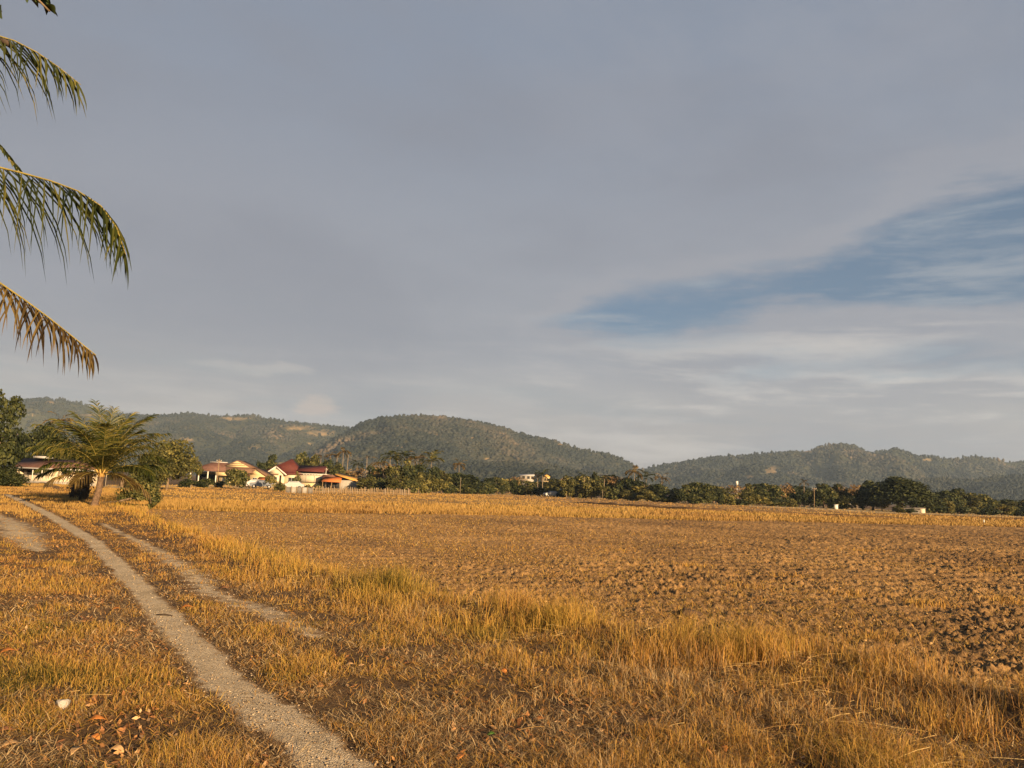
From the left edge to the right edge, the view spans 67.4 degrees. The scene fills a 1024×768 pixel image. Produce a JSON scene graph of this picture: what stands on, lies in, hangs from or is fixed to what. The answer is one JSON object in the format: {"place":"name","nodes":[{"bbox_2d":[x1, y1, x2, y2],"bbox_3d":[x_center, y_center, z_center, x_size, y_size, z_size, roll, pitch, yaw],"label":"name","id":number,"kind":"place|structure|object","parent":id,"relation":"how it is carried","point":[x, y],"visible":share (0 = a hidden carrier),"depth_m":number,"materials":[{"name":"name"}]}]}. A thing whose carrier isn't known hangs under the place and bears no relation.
{"place":"outdoors","nodes":[
{"label":"outdoors","id":0,"kind":"place"},
{"bbox_2d":[0,483,148,517],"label":"dry grass","id":1,"kind":"structure","parent":0,"point":[47,490],"depth_m":39.87,"materials":[{"name":"yellow plant"}]},
{"bbox_2d":[0,400,346,474],"bbox_3d":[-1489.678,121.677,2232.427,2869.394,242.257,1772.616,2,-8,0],"label":"forested hill","id":2,"kind":"structure","parent":0,"point":[36,416],"depth_m":2370.20,"materials":[{"name":"green plant"}]},
{"bbox_2d":[0,396,349,473],"bbox_3d":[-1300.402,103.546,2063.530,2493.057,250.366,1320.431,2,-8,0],"label":"hill forest","id":3,"kind":"object","parent":2,"relation":"on","point":[192,418],"visible":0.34,"depth_m":2305.42,"materials":[{"name":"green plant"}]},
{"bbox_2d":[309,426,647,480],"bbox_3d":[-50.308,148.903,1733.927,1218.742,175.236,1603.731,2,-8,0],"label":"forested hill","id":4,"kind":"structure","parent":0,"point":[486,457],"depth_m":1683.29,"materials":[{"name":"green plant"}]},
{"bbox_2d":[306,413,669,490],"bbox_3d":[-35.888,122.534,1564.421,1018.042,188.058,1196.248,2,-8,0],"label":"hill forest","id":5,"kind":"object","parent":4,"relation":"on","point":[371,435],"visible":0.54,"depth_m":1704.13,"materials":[{"name":"green plant"}]},
{"bbox_2d":[0,472,1023,767],"bbox_3d":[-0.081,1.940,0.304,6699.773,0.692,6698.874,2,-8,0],"label":"ground","id":6,"kind":"structure","parent":0,"point":[306,704],"depth_m":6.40,"materials":[{"name":"brown plant"}]},
{"bbox_2d":[0,462,30,486],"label":"shrub","id":7,"kind":"object","parent":6,"relation":"on","point":[12,476],"visible":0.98,"depth_m":61.01,"materials":[{"name":"green plant"}]},
{"bbox_2d":[0,389,31,470],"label":"broadleaf tree","id":8,"kind":"object","parent":6,"relation":"on","point":[12,448],"visible":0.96,"depth_m":61.69,"materials":[{"name":"green plant"}]},
{"bbox_2d":[0,513,57,551],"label":"gravel path","id":9,"kind":"structure","parent":6,"relation":"on","point":[8,529],"depth_m":19.11,"materials":[{"name":"beige gravel"}]},
{"bbox_2d":[0,0,57,18],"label":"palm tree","id":10,"kind":"object","parent":6,"relation":"on","point":[47,5],"visible":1,"depth_m":3.37,"materials":[{"name":"green plant"}]},
{"bbox_2d":[17,421,70,461],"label":"broadleaf tree","id":11,"kind":"object","parent":6,"relation":"on","point":[38,434],"visible":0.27,"depth_m":98.61,"materials":[{"name":"green plant"}]},
{"bbox_2d":[13,456,106,486],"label":"white house","id":12,"kind":"structure","parent":6,"relation":"on","point":[31,466],"depth_m":83.86,"materials":[{"name":"beige paint"}]},
{"bbox_2d":[0,36,131,378],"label":"coconut palm","id":13,"kind":"object","parent":6,"relation":"on","point":[115,233],"visible":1,"depth_m":9.06,"materials":[{"name":"green plant"}]},
{"bbox_2d":[76,474,95,499],"bbox_3d":[-22.471,5.443,40.642,1.048,1.618,0.971,2,-8,0],"label":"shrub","id":14,"kind":"object","parent":6,"relation":"on","point":[84,492],"visible":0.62,"depth_m":40.45,"materials":[{"name":"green plant"}]},
{"bbox_2d":[23,399,171,505],"bbox_3d":[-18.738,3.163,35.057,6.264,5.064,6.348,2,-8,0],"label":"coconut palm","id":15,"kind":"object","parent":6,"relation":"on","point":[99,455],"visible":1,"depth_m":34.63,"materials":[{"name":"green plant"}]},
{"bbox_2d":[88,445,158,487],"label":"coconut palm","id":16,"kind":"object","parent":6,"relation":"on","point":[121,484],"visible":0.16,"depth_m":69.16,"materials":[{"name":"green plant"}]},
{"bbox_2d":[113,466,161,509],"bbox_3d":[-21.080,5.868,43.457,2.397,2.505,2.563,-4,-10,38],"label":"shrub","id":17,"kind":"object","parent":6,"relation":"on","point":[155,497],"visible":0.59,"depth_m":43.08,"materials":[{"name":"green plant"}]},
{"bbox_2d":[137,451,176,484],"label":"broadleaf tree","id":18,"kind":"object","parent":6,"relation":"on","point":[163,477],"visible":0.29,"depth_m":72.88,"materials":[{"name":"green plant"}]},
{"bbox_2d":[145,438,196,489],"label":"broadleaf tree","id":19,"kind":"object","parent":6,"relation":"on","point":[184,465],"visible":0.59,"depth_m":94.73,"materials":[{"name":"green plant"}]},
{"bbox_2d":[1,494,388,767],"bbox_3d":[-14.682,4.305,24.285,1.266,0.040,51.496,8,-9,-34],"label":"gravel path","id":20,"kind":"structure","parent":6,"relation":"on","point":[211,650],"depth_m":6.09,"materials":[{"name":"beige gravel"}]},
{"bbox_2d":[187,456,203,479],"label":"broadleaf tree","id":21,"kind":"object","parent":6,"relation":"on","point":[198,470],"visible":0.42,"depth_m":138.79,"materials":[{"name":"green plant"}]},
{"bbox_2d":[99,523,330,638],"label":"gravel path","id":22,"kind":"structure","parent":6,"relation":"on","point":[199,578],"depth_m":10.90,"materials":[{"name":"beige gravel"}]},
{"bbox_2d":[190,460,273,486],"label":"yellow house","id":23,"kind":"structure","parent":6,"relation":"on","point":[255,472],"depth_m":158.52,"materials":[{"name":"paint"}]},
{"bbox_2d":[264,454,278,469],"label":"broadleaf tree","id":24,"kind":"object","parent":6,"relation":"on","point":[269,463],"visible":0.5,"depth_m":202.56,"materials":[{"name":"green plant"}]},
{"bbox_2d":[267,459,329,487],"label":"red roofed house","id":25,"kind":"structure","parent":6,"relation":"on","point":[284,472],"depth_m":171.41,"materials":[{"name":"beige paint"}]},
{"bbox_2d":[285,486,312,492],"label":"panel fence","id":26,"kind":"object","parent":6,"relation":"on","point":[291,489],"visible":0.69,"depth_m":109.24,"materials":[{"name":"white wood"}]},
{"bbox_2d":[293,451,309,465],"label":"broadleaf tree","id":27,"kind":"object","parent":6,"relation":"on","point":[302,459],"visible":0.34,"depth_m":203.29,"materials":[{"name":"green plant"}]},
{"bbox_2d":[321,472,358,489],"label":"orange roofed house","id":28,"kind":"structure","parent":6,"relation":"on","point":[335,481],"depth_m":167.88,"materials":[{"name":"paint"}]},
{"bbox_2d":[312,486,409,495],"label":"stake fence","id":29,"kind":"object","parent":6,"relation":"on","point":[396,490],"visible":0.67,"depth_m":118.81,"materials":[{"name":"brown wood"}]},
{"bbox_2d":[366,465,386,485],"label":"broadleaf tree","id":30,"kind":"object","parent":6,"relation":"on","point":[377,469],"visible":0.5,"depth_m":180.75,"materials":[{"name":"green plant"}]},
{"bbox_2d":[370,477,386,491],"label":"shrub","id":31,"kind":"object","parent":6,"relation":"on","point":[380,484],"visible":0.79,"depth_m":157.00,"materials":[{"name":"green plant"}]},
{"bbox_2d":[383,465,409,481],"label":"broadleaf tree","id":32,"kind":"object","parent":6,"relation":"on","point":[394,471],"visible":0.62,"depth_m":171.33,"materials":[{"name":"green plant"}]},
{"bbox_2d":[400,459,417,480],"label":"broadleaf tree","id":33,"kind":"object","parent":6,"relation":"on","point":[411,472],"visible":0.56,"depth_m":172.81,"materials":[{"name":"green plant"}]},
{"bbox_2d":[401,479,418,492],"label":"shrub","id":34,"kind":"object","parent":6,"relation":"on","point":[411,485],"visible":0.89,"depth_m":155.92,"materials":[{"name":"green plant"}]},
{"bbox_2d":[414,472,426,492],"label":"broadleaf tree","id":35,"kind":"object","parent":6,"relation":"on","point":[419,477],"visible":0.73,"depth_m":160.64,"materials":[{"name":"green plant"}]},
{"bbox_2d":[420,473,434,493],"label":"shrub","id":36,"kind":"object","parent":6,"relation":"on","point":[428,481],"visible":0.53,"depth_m":164.98,"materials":[{"name":"green plant"}]},
{"bbox_2d":[419,450,444,470],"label":"tall palm","id":37,"kind":"object","parent":6,"relation":"on","point":[432,457],"visible":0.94,"depth_m":213.62,"materials":[{"name":"green plant"}]},
{"bbox_2d":[425,466,440,478],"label":"broadleaf tree","id":38,"kind":"object","parent":6,"relation":"on","point":[434,470],"visible":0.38,"depth_m":189.21,"materials":[{"name":"green plant"}]},
{"bbox_2d":[446,472,465,486],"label":"broadleaf tree","id":39,"kind":"object","parent":6,"relation":"on","point":[456,478],"visible":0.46,"depth_m":203.49,"materials":[{"name":"green plant"}]},
{"bbox_2d":[457,484,476,493],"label":"shrub","id":40,"kind":"object","parent":6,"relation":"on","point":[465,489],"visible":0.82,"depth_m":184.82,"materials":[{"name":"green plant"}]},
{"bbox_2d":[455,473,480,486],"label":"broadleaf tree","id":41,"kind":"object","parent":6,"relation":"on","point":[471,480],"visible":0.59,"depth_m":209.08,"materials":[{"name":"green plant"}]},
{"bbox_2d":[480,482,499,493],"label":"shrub","id":42,"kind":"object","parent":6,"relation":"on","point":[490,488],"visible":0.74,"depth_m":199.34,"materials":[{"name":"green plant"}]},
{"bbox_2d":[497,479,510,494],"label":"broadleaf tree","id":43,"kind":"object","parent":6,"relation":"on","point":[502,485],"visible":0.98,"depth_m":208.57,"materials":[{"name":"green plant"}]},
{"bbox_2d":[0,531,1022,767],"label":"leaf litter","id":44,"kind":"object","parent":6,"relation":"on","point":[248,756],"visible":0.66,"depth_m":5.55,"materials":[{"name":"brown plant"}]},
{"bbox_2d":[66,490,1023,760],"bbox_3d":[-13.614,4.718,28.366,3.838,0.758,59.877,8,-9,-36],"label":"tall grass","id":45,"kind":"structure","parent":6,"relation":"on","point":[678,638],"depth_m":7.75,"materials":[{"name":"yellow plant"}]},
{"bbox_2d":[540,478,561,492],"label":"broadleaf tree","id":46,"kind":"object","parent":6,"relation":"on","point":[552,482],"visible":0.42,"depth_m":230.35,"materials":[{"name":"green plant"}]},
{"bbox_2d":[559,475,575,497],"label":"broadleaf tree","id":47,"kind":"object","parent":6,"relation":"on","point":[568,488],"visible":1,"depth_m":197.83,"materials":[{"name":"green plant"}]},
{"bbox_2d":[581,478,603,498],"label":"broadleaf tree","id":48,"kind":"object","parent":6,"relation":"on","point":[591,487],"visible":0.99,"depth_m":197.06,"materials":[{"name":"green plant"}]},
{"bbox_2d":[597,474,619,495],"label":"broadleaf tree","id":49,"kind":"object","parent":6,"relation":"on","point":[607,481],"visible":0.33,"depth_m":218.56,"materials":[{"name":"green plant"}]},
{"bbox_2d":[603,487,621,499],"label":"shrub","id":50,"kind":"object","parent":6,"relation":"on","point":[613,493],"visible":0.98,"depth_m":191.80,"materials":[{"name":"green plant"}]},
{"bbox_2d":[614,477,631,491],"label":"broadleaf tree","id":51,"kind":"object","parent":6,"relation":"on","point":[621,485],"visible":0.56,"depth_m":214.16,"materials":[{"name":"green plant"}]},
{"bbox_2d":[625,479,648,494],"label":"broadleaf tree","id":52,"kind":"object","parent":6,"relation":"on","point":[633,483],"visible":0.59,"depth_m":212.35,"materials":[{"name":"green plant"}]},
{"bbox_2d":[646,483,668,494],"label":"broadleaf tree","id":53,"kind":"object","parent":6,"relation":"on","point":[655,487],"visible":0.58,"depth_m":208.26,"materials":[{"name":"green plant"}]},
{"bbox_2d":[684,492,704,503],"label":"shrub","id":54,"kind":"object","parent":6,"relation":"on","point":[694,499],"visible":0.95,"depth_m":179.72,"materials":[{"name":"green plant"}]},
{"bbox_2d":[686,482,705,495],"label":"broadleaf tree","id":55,"kind":"object","parent":6,"relation":"on","point":[697,490],"visible":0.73,"depth_m":203.47,"materials":[{"name":"green plant"}]},
{"bbox_2d":[715,491,736,504],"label":"shrub","id":56,"kind":"object","parent":6,"relation":"on","point":[729,497],"visible":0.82,"depth_m":186.86,"materials":[{"name":"green plant"}]},
{"bbox_2d":[739,489,761,505],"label":"tree","id":57,"kind":"object","parent":6,"relation":"on","point":[748,496],"visible":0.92,"depth_m":192.01,"materials":[{"name":"green plant"}]},
{"bbox_2d":[739,483,775,504],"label":"broadleaf tree","id":58,"kind":"object","parent":6,"relation":"on","point":[760,491],"visible":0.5,"depth_m":218.91,"materials":[{"name":"green plant"}]},
{"bbox_2d":[753,483,784,498],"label":"broadleaf tree","id":59,"kind":"object","parent":6,"relation":"on","point":[773,488],"visible":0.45,"depth_m":223.03,"materials":[{"name":"green plant"}]},
{"bbox_2d":[789,493,809,506],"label":"broadleaf tree","id":60,"kind":"object","parent":6,"relation":"on","point":[799,497],"visible":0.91,"depth_m":204.56,"materials":[{"name":"green plant"}]},
{"bbox_2d":[802,490,820,507],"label":"broadleaf tree","id":61,"kind":"object","parent":6,"relation":"on","point":[810,494],"visible":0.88,"depth_m":203.96,"materials":[{"name":"green plant"}]},
{"bbox_2d":[812,489,837,507],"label":"broadleaf tree","id":62,"kind":"object","parent":6,"relation":"on","point":[823,496],"visible":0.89,"depth_m":202.94,"materials":[{"name":"green plant"}]},
{"bbox_2d":[812,483,839,506],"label":"broadleaf tree","id":63,"kind":"object","parent":6,"relation":"on","point":[822,486],"visible":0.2,"depth_m":230.84,"materials":[{"name":"green plant"}]},
{"bbox_2d":[853,489,870,509],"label":"broadleaf tree","id":64,"kind":"object","parent":6,"relation":"on","point":[862,503],"visible":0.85,"depth_m":200.31,"materials":[{"name":"green plant"}]},
{"bbox_2d":[856,476,946,508],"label":"broadleaf tree","id":65,"kind":"object","parent":6,"relation":"on","point":[899,491],"visible":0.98,"depth_m":193.93,"materials":[{"name":"green plant"}]},
{"bbox_2d":[935,490,960,503],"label":"broadleaf tree","id":66,"kind":"object","parent":6,"relation":"on","point":[943,495],"visible":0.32,"depth_m":227.65,"materials":[{"name":"green plant"}]},
{"bbox_2d":[946,488,967,504],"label":"broadleaf tree","id":67,"kind":"object","parent":6,"relation":"on","point":[958,493],"visible":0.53,"depth_m":228.08,"materials":[{"name":"green plant"}]},
{"bbox_2d":[954,501,970,513],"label":"shrub","id":68,"kind":"object","parent":6,"relation":"on","point":[960,508],"visible":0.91,"depth_m":201.87,"materials":[{"name":"green plant"}]},
{"bbox_2d":[960,494,982,507],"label":"broadleaf tree","id":69,"kind":"object","parent":6,"relation":"on","point":[972,499],"visible":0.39,"depth_m":229.11,"materials":[{"name":"green plant"}]},
{"bbox_2d":[963,492,996,513],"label":"broadleaf tree","id":70,"kind":"object","parent":6,"relation":"on","point":[985,498],"visible":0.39,"depth_m":230.60,"materials":[{"name":"green plant"}]},
{"bbox_2d":[0,0,1023,468],"label":"sky","id":71,"kind":"structure","parent":0,"point":[646,233],"materials":[{"name":"grey"}]},
{"bbox_2d":[103,485,1023,517],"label":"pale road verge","id":72,"kind":"structure","parent":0,"point":[816,508],"depth_m":187.17,"materials":[{"name":"beige soil"}]},
{"bbox_2d":[177,478,194,487],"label":"shrub","id":73,"kind":"object","parent":72,"relation":"on","point":[185,482],"visible":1,"depth_m":116.40,"materials":[{"name":"green plant"}]},
{"bbox_2d":[192,478,215,487],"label":"shrub","id":74,"kind":"object","parent":72,"relation":"on","point":[203,483],"visible":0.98,"depth_m":122.37,"materials":[{"name":"green plant"}]},
{"bbox_2d":[249,480,273,487],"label":"parked car","id":75,"kind":"object","parent":72,"relation":"on","point":[259,483],"visible":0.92,"depth_m":137.78,"materials":[{"name":"grey paint"}]},
{"bbox_2d":[356,476,376,490],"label":"broadleaf tree","id":76,"kind":"object","parent":72,"relation":"on","point":[365,482],"visible":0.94,"depth_m":163.66,"materials":[{"name":"green plant"}]},
{"bbox_2d":[385,477,406,491],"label":"broadleaf tree","id":77,"kind":"object","parent":72,"relation":"on","point":[392,483],"visible":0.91,"depth_m":153.51,"materials":[{"name":"green plant"}]},
{"bbox_2d":[430,478,448,493],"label":"broadleaf tree","id":78,"kind":"object","parent":72,"relation":"on","point":[438,484],"visible":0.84,"depth_m":171.09,"materials":[{"name":"green plant"}]},
{"bbox_2d":[636,489,656,500],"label":"shrub","id":79,"kind":"object","parent":72,"relation":"on","point":[647,495],"visible":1,"depth_m":185.31,"materials":[{"name":"green plant"}]},
{"bbox_2d":[670,491,689,502],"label":"shrub","id":80,"kind":"object","parent":72,"relation":"on","point":[679,496],"visible":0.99,"depth_m":180.47,"materials":[{"name":"green plant"}]},
{"bbox_2d":[698,489,717,503],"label":"tree","id":81,"kind":"object","parent":72,"relation":"on","point":[708,496],"visible":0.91,"depth_m":182.88,"materials":[{"name":"green plant"}]},
{"bbox_2d":[768,498,790,506],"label":"shrub","id":82,"kind":"object","parent":72,"relation":"on","point":[781,502],"visible":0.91,"depth_m":199.33,"materials":[{"name":"green plant"}]},
{"bbox_2d":[835,494,860,508],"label":"broadleaf tree","id":83,"kind":"object","parent":72,"relation":"on","point":[845,499],"visible":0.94,"depth_m":200.45,"materials":[{"name":"green plant"}]},
{"bbox_2d":[991,503,1014,515],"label":"broadleaf tree","id":84,"kind":"object","parent":72,"relation":"on","point":[1005,509],"visible":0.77,"depth_m":207.03,"materials":[{"name":"green plant"}]},
{"bbox_2d":[105,484,1022,526],"bbox_3d":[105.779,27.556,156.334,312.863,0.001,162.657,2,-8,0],"label":"brown field","id":85,"kind":"structure","parent":0,"point":[637,503],"depth_m":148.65,"materials":[{"name":"yellow plant"}]},
{"bbox_2d":[224,468,249,488],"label":"broadleaf tree","id":86,"kind":"object","parent":85,"relation":"on","point":[241,477],"visible":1,"depth_m":120.19,"materials":[{"name":"green plant"}]},
{"bbox_2d":[100,493,1023,526],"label":"stubble","id":87,"kind":"object","parent":85,"relation":"on","point":[234,505],"visible":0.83,"depth_m":65.40,"materials":[{"name":"yellow plant"}]},
{"bbox_2d":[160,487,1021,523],"bbox_3d":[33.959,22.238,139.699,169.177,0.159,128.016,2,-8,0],"label":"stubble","id":88,"kind":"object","parent":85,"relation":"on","point":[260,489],"visible":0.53,"depth_m":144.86,"materials":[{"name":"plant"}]},
{"bbox_2d":[567,502,918,519],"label":"earth bund","id":89,"kind":"structure","parent":85,"relation":"on","point":[684,508],"depth_m":105.38,"materials":[{"name":"brown soil"}]},
{"bbox_2d":[143,509,1023,694],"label":"ploughed field","id":90,"kind":"structure","parent":0,"point":[924,545],"depth_m":22.75,"materials":[{"name":"soil"}]},
{"bbox_2d":[149,508,1023,692],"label":"field straw","id":91,"kind":"object","parent":90,"relation":"on","point":[766,611],"visible":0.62,"depth_m":20.00,"materials":[{"name":"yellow plant"}]},
{"bbox_2d":[674,608,702,615],"bbox_3d":[3.084,4.036,13.442,0.493,0.223,0.323,2,-8,0],"label":"earth clod","id":92,"kind":"object","parent":90,"relation":"on","point":[683,610],"visible":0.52,"depth_m":13.33,"materials":[{"name":"brown soil"}]},
{"bbox_2d":[492,543,1023,645],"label":"field tufts","id":93,"kind":"object","parent":90,"relation":"on","point":[910,602],"visible":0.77,"depth_m":17.07,"materials":[{"name":"brown plant"}]},
{"bbox_2d":[645,445,1023,486],"bbox_3d":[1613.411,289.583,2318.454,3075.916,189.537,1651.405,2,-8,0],"label":"forested hill","id":94,"kind":"structure","parent":0,"point":[774,467],"depth_m":2353.59,"materials":[{"name":"green plant"}]},
{"bbox_2d":[644,442,1023,493],"bbox_3d":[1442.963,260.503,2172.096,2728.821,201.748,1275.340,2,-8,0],"label":"hill forest","id":95,"kind":"object","parent":94,"relation":"on","point":[871,459],"visible":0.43,"depth_m":2299.92,"materials":[{"name":"green plant"}]},
{"bbox_2d":[926,477,1022,499],"bbox_3d":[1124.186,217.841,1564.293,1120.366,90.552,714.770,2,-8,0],"label":"forested hill","id":96,"kind":"structure","parent":0,"point":[998,492],"depth_m":1565.77,"materials":[{"name":"green plant"}]},
{"bbox_2d":[891,474,1023,504],"bbox_3d":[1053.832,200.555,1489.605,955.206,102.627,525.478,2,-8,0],"label":"hill forest","id":97,"kind":"object","parent":96,"relation":"on","point":[1010,484],"visible":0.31,"depth_m":1599.29,"materials":[{"name":"green plant"}]},
{"bbox_3d":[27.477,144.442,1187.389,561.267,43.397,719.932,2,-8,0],"label":"forested hill","id":98,"kind":"structure","parent":0,"visible":0},
{"bbox_2d":[421,460,648,489],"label":"hill forest","id":99,"kind":"object","parent":98,"relation":"on","point":[507,470],"visible":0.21,"depth_m":1189.34,"materials":[{"name":"green plant"}]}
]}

